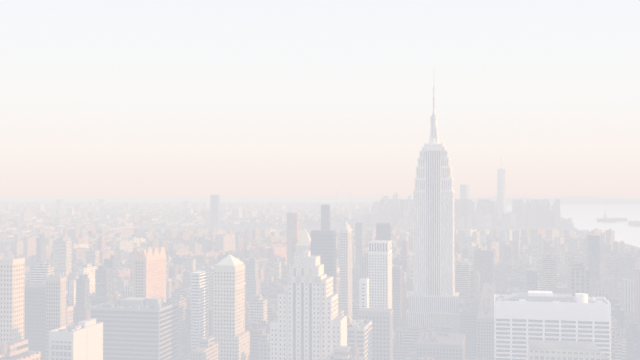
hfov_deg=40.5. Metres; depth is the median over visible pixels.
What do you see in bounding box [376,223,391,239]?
dark crown tower
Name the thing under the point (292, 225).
red brick tower
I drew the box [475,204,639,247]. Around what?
bay water
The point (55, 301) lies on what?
dark gothic tower
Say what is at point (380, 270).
white grid tower
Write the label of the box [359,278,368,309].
white slab
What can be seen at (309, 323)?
setback tower
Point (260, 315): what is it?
city blocks
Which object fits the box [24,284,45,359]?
dark gothic wing
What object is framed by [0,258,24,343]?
edge tower
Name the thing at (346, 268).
slim pointed tower
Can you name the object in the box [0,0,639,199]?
sky
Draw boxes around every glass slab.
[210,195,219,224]
[311,230,335,292]
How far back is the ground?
5548.77 m
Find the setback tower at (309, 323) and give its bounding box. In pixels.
[270,251,346,359]
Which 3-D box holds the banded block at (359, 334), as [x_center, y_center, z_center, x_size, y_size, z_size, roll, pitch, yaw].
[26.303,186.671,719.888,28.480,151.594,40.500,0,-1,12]
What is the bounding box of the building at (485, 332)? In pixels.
[477,283,495,359]
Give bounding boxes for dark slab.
[321,204,329,229]
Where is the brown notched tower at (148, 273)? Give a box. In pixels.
[132,247,165,301]
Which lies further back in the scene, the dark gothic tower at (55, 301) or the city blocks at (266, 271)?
the city blocks at (266, 271)
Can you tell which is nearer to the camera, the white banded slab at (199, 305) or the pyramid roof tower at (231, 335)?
the pyramid roof tower at (231, 335)
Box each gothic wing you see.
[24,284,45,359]
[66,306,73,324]
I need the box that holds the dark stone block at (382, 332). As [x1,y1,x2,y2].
[358,308,392,359]
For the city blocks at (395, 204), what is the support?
on the ground
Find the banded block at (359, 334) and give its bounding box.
[347,318,371,359]
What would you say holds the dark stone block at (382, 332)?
on the ground
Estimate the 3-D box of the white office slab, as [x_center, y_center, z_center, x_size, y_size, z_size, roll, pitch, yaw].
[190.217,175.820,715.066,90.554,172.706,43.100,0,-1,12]
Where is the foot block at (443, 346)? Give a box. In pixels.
[416,331,464,359]
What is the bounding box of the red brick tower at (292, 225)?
[287,213,298,264]
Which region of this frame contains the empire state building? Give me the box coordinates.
[406,87,460,333]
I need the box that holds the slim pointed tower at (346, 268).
[340,222,351,318]
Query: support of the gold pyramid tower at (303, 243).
on the ground
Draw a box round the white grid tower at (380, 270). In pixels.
[368,240,391,308]
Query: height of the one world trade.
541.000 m
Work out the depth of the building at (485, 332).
1048.88 m
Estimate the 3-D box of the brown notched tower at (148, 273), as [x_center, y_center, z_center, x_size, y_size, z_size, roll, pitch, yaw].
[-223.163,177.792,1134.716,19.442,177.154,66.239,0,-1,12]
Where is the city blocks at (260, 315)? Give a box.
[0,254,639,359]
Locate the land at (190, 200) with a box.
[0,200,374,201]
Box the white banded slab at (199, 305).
[191,271,208,349]
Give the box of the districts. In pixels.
[0,202,639,250]
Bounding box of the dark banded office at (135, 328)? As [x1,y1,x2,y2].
[90,294,177,359]
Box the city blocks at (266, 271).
[0,233,639,316]
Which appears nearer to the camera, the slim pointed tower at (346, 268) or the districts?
the slim pointed tower at (346, 268)
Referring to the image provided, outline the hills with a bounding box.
[371,196,639,203]
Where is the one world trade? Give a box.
[497,155,506,219]
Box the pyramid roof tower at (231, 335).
[209,253,249,359]
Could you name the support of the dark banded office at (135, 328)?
on the ground
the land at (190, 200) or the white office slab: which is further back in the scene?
the land at (190, 200)
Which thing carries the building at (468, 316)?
on the ground
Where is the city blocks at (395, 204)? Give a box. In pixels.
[252,199,639,225]
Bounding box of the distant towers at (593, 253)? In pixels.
[37,185,599,294]
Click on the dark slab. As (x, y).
(325, 216)
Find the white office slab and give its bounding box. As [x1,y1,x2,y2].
[494,291,610,359]
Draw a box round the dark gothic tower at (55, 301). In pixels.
[45,272,66,359]
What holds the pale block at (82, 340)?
on the ground
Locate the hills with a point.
(589, 199)
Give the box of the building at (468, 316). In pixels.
[460,298,479,359]
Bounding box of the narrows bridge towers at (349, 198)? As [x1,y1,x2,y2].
[321,191,363,201]
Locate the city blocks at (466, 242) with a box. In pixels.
[5,199,639,258]
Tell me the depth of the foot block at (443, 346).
904.56 m
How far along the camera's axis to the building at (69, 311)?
902.63 m
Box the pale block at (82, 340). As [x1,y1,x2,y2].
[49,310,102,359]
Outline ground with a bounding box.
[94,204,639,326]
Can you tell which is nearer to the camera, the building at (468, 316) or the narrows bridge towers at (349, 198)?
the building at (468, 316)
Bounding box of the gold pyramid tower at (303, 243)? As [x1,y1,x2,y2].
[294,228,310,255]
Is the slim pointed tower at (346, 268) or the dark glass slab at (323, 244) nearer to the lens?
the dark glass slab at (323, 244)
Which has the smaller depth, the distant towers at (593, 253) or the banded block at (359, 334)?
the banded block at (359, 334)

